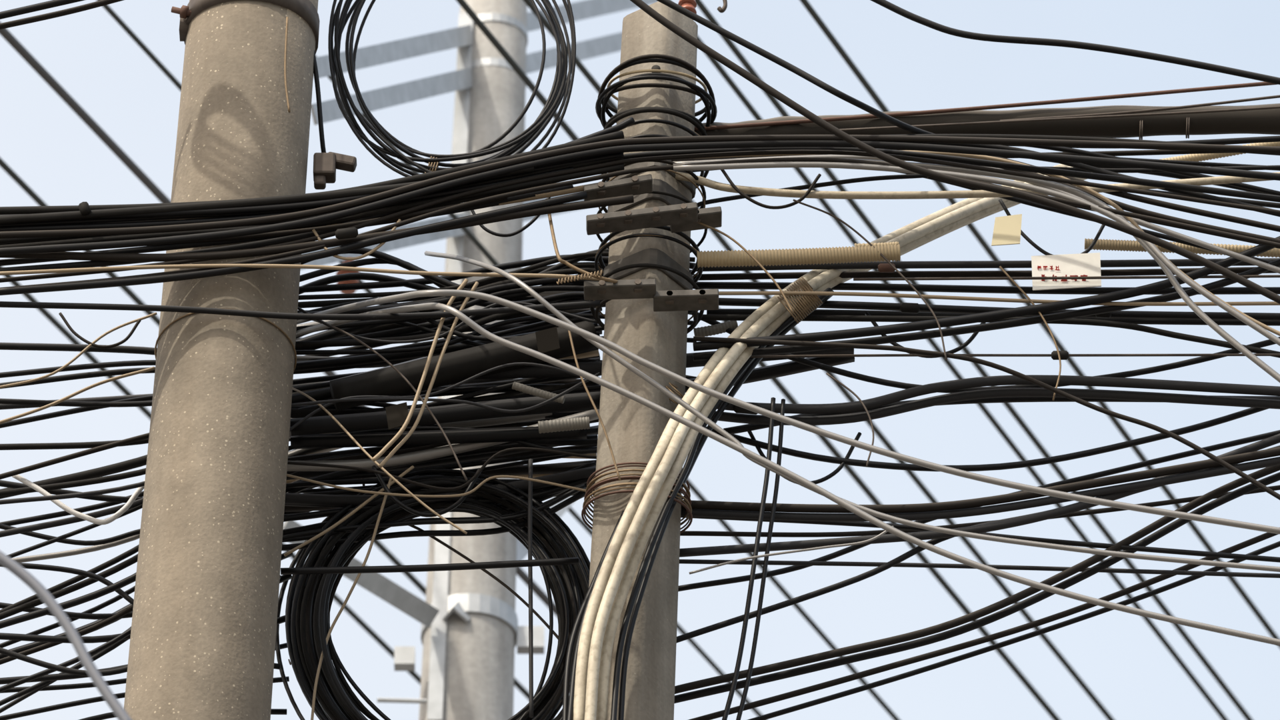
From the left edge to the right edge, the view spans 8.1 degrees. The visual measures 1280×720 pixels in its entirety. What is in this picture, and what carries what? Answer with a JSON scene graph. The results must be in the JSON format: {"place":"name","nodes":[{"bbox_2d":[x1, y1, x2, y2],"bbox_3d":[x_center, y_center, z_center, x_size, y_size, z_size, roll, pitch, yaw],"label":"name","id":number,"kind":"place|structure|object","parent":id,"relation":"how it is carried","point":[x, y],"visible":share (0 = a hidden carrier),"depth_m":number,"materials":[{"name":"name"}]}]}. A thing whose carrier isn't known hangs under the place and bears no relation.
{"place":"outdoors","nodes":[
{"label":"outdoors","id":0,"kind":"place"},
{"bbox_2d":[0,550,131,719],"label":"cable","id":1,"kind":"object","parent":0,"point":[35,585],"visible":1,"depth_m":11.71,"materials":[{"name":"grey plastic"}]},
{"bbox_2d":[12,474,144,524],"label":"white cables","id":2,"kind":"object","parent":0,"point":[125,508],"visible":0.93,"depth_m":14.72,"materials":[{"name":"white plastic"}]},
{"bbox_2d":[418,0,527,719],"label":"concrete pole","id":3,"kind":"object","parent":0,"point":[479,673],"visible":0.47,"depth_m":19.76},
{"bbox_2d":[283,0,693,719],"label":"pole steelwork","id":4,"kind":"object","parent":3,"relation":"attached to","point":[443,605],"visible":0.57,"depth_m":19.74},
{"bbox_2d":[0,22,557,616],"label":"grey cables","id":5,"kind":"object","parent":4,"relation":"attached to","point":[84,115],"visible":0.28,"depth_m":19.68,"materials":[{"name":"grey"}]},
{"bbox_2d":[336,256,359,293],"bbox_3d":[-0.622,-0.181,19.171,0.052,0.081,0.054,0,-35,0],"label":"insulator back","id":6,"kind":"object","parent":4,"relation":"attached to","point":[345,282],"visible":0.17,"depth_m":19.15,"materials":[{"name":"brown ceramic"}]},
{"bbox_2d":[0,0,1279,719],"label":"overhead wires","id":7,"kind":"object","parent":4,"relation":"attached to","point":[124,390],"visible":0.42,"depth_m":20.74,"materials":[{"name":"grey"}]},
{"bbox_2d":[154,16,1061,525],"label":"cables","id":8,"kind":"object","parent":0,"point":[805,305],"visible":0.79,"depth_m":14.61,"materials":[{"name":"brown rubber"}]},
{"bbox_2d":[0,0,1279,719],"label":"cable","id":9,"kind":"object","parent":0,"point":[420,436],"depth_m":14.67,"materials":[{"name":"black rubber"}]},
{"bbox_2d":[385,402,409,429],"bbox_3d":[-0.393,0.091,14.578,0.040,0.054,0.002,0,-35,0],"label":"splice box","id":10,"kind":"object","parent":9,"relation":"attached to","point":[397,415],"visible":1,"depth_m":14.58,"materials":[{"name":"black plastic"}]},
{"bbox_2d":[535,326,559,353],"bbox_3d":[-0.150,-0.032,14.664,0.040,0.054,0.002,0,-35,0],"label":"splice box","id":11,"kind":"object","parent":9,"relation":"attached to","point":[547,340],"visible":0.86,"depth_m":14.66,"materials":[{"name":"black plastic"}]},
{"bbox_2d":[512,320,737,433],"bbox_3d":[-0.020,0.023,14.700,0.374,0.280,0.068,6,-35,-8],"label":"corrugated sleeve","id":12,"kind":"object","parent":9,"relation":"attached to","point":[561,425],"visible":1,"depth_m":14.66,"materials":[{"name":"grey plastic"}]},
{"bbox_2d":[572,164,1087,719],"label":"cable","id":13,"kind":"object","parent":9,"relation":"attached to","point":[757,323],"visible":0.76,"depth_m":14.34,"materials":[{"name":"beige plastic"}]},
{"bbox_2d":[596,171,1279,719],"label":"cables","id":14,"kind":"object","parent":9,"relation":"attached to","point":[657,506],"visible":0.81,"depth_m":14.78,"materials":[{"name":"beige plastic"}]},
{"bbox_2d":[606,69,1279,267],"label":"tan hose","id":15,"kind":"object","parent":9,"relation":"attached to","point":[829,255],"visible":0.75,"depth_m":14.70,"materials":[{"name":"beige plastic"}]},
{"bbox_2d":[991,214,1021,245],"bbox_3d":[0.602,-0.213,14.761,0.052,0.063,0.002,0,-35,0],"label":"tag","id":16,"kind":"object","parent":9,"relation":"attached to","point":[1007,230],"visible":1,"depth_m":14.76,"materials":[{"name":"beige"}]},
{"bbox_2d":[1031,252,1101,290],"bbox_3d":[0.698,-0.145,14.725,0.113,0.075,0.002,0,-35,0],"label":"label","id":17,"kind":"object","parent":9,"relation":"attached to","point":[1079,265],"visible":1,"depth_m":14.73,"materials":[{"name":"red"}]},
{"bbox_2d":[1037,265,1087,281],"bbox_3d":[0.691,-0.141,14.719,0.082,0.031,0.009,0,-35,0],"label":"label text","id":18,"kind":"object","parent":17,"relation":"attached to","point":[1052,269],"visible":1,"depth_m":14.71},
{"bbox_2d":[0,0,1279,719],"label":"cables","id":19,"kind":"object","parent":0,"point":[1098,168],"visible":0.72,"depth_m":14.70,"materials":[{"name":"black rubber"}]},
{"bbox_2d":[0,0,1279,719],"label":"cables","id":20,"kind":"object","parent":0,"point":[414,214],"visible":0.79,"depth_m":14.64,"materials":[{"name":"black rubber"}]},
{"bbox_2d":[0,106,1279,719],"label":"black cables","id":21,"kind":"object","parent":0,"point":[458,367],"visible":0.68,"depth_m":14.75,"materials":[{"name":"black rubber"}]},
{"bbox_2d":[0,150,1279,719],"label":"tan cable","id":22,"kind":"object","parent":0,"point":[596,352],"visible":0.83,"depth_m":14.62,"materials":[{"name":"beige rubber"}]},
{"bbox_2d":[0,0,1279,719],"label":"sky","id":23,"kind":"structure","parent":0,"point":[911,65],"materials":[{"name":"blue"}]},
{"bbox_2d":[288,0,1279,665],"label":"cables","id":24,"kind":"object","parent":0,"point":[1058,118],"visible":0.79,"depth_m":14.71,"materials":[{"name":"black rubber"}]},
{"bbox_2d":[581,81,1277,533],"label":"cables","id":25,"kind":"object","parent":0,"point":[885,268],"visible":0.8,"depth_m":14.95,"materials":[{"name":"brown rubber"}]},
{"bbox_2d":[694,103,1279,137],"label":"cable","id":26,"kind":"object","parent":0,"point":[1265,121],"visible":0.44,"depth_m":14.97,"materials":[{"name":"black rubber"}]},
{"label":"ground","id":27,"kind":"structure","parent":0,"visible":0},
{"bbox_2d":[124,0,318,719],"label":"concrete pole","id":28,"kind":"object","parent":27,"relation":"on","point":[204,625],"visible":0.8,"depth_m":14.48,"materials":[{"name":"grey concrete"}]},
{"bbox_2d":[179,0,319,53],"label":"pole band","id":29,"kind":"object","parent":28,"relation":"attached to","point":[306,11],"visible":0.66,"depth_m":14.98,"materials":[{"name":"metal"}]},
{"bbox_2d":[171,5,191,18],"bbox_3d":[-0.761,-0.580,14.994,0.041,0.021,0.022,0,-35,0],"label":"bolt","id":30,"kind":"object","parent":29,"relation":"attached to","point":[184,11],"visible":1,"depth_m":14.99,"materials":[{"name":"brown metal"}]},
{"bbox_2d":[313,152,356,189],"bbox_3d":[-0.504,-0.312,14.868,0.071,0.066,0.033,0,-35,0],"label":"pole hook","id":31,"kind":"object","parent":28,"relation":"attached to","point":[326,165],"visible":1,"depth_m":14.86,"materials":[{"name":"metal"}]},
{"bbox_2d":[588,1,697,719],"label":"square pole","id":32,"kind":"object","parent":27,"relation":"on","point":[642,329],"visible":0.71,"depth_m":14.57,"materials":[{"name":"grey concrete"}]},
{"bbox_2d":[583,150,695,200],"bbox_3d":[-0.005,-0.280,14.785,0.127,0.135,0.238,-17,-38,22],"label":"crossarm bracket","id":33,"kind":"object","parent":32,"relation":"attached to","point":[619,185],"visible":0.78,"depth_m":14.70,"materials":[{"name":"metal"}]},
{"bbox_2d":[597,175,639,195],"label":"bolts","id":34,"kind":"object","parent":33,"relation":"attached to","point":[601,184],"visible":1,"depth_m":14.68,"materials":[{"name":"grey metal"}]},
{"bbox_2d":[584,248,718,311],"bbox_3d":[0.018,-0.110,14.680,0.219,0.136,0.223,0,-35,0],"label":"crossarm bracket","id":35,"kind":"object","parent":32,"relation":"attached to","point":[687,298],"visible":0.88,"depth_m":14.59,"materials":[{"name":"metal"}]},
{"bbox_2d":[598,278,706,304],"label":"bolts","id":36,"kind":"object","parent":35,"relation":"attached to","point":[637,281],"visible":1,"depth_m":14.56,"materials":[{"name":"metal"}]},
{"bbox_2d":[586,178,721,235],"bbox_3d":[0.023,-0.222,14.757,0.221,0.147,0.223,0,-35,0],"label":"crossarm bracket","id":37,"kind":"object","parent":32,"relation":"attached to","point":[615,217],"visible":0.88,"depth_m":14.66,"materials":[{"name":"metal"}]},
{"bbox_2d":[596,203,700,227],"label":"bolts","id":38,"kind":"object","parent":37,"relation":"attached to","point":[628,213],"visible":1,"depth_m":14.64,"materials":[{"name":"grey metal"}]},
{"bbox_2d":[651,65,660,72],"bbox_3d":[0.026,-0.473,14.913,0.015,0.015,0.032,0,-35,0],"label":"pole hole","id":39,"kind":"object","parent":32,"relation":"attached to","point":[655,67],"visible":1,"depth_m":14.90,"materials":[{"name":"black"}]},
{"bbox_2d":[678,0,696,13],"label":"insulator","id":40,"kind":"object","parent":32,"relation":"attached to","point":[691,5],"visible":0.52,"depth_m":15.37,"materials":[{"name":"brown ceramic"}]}
]}

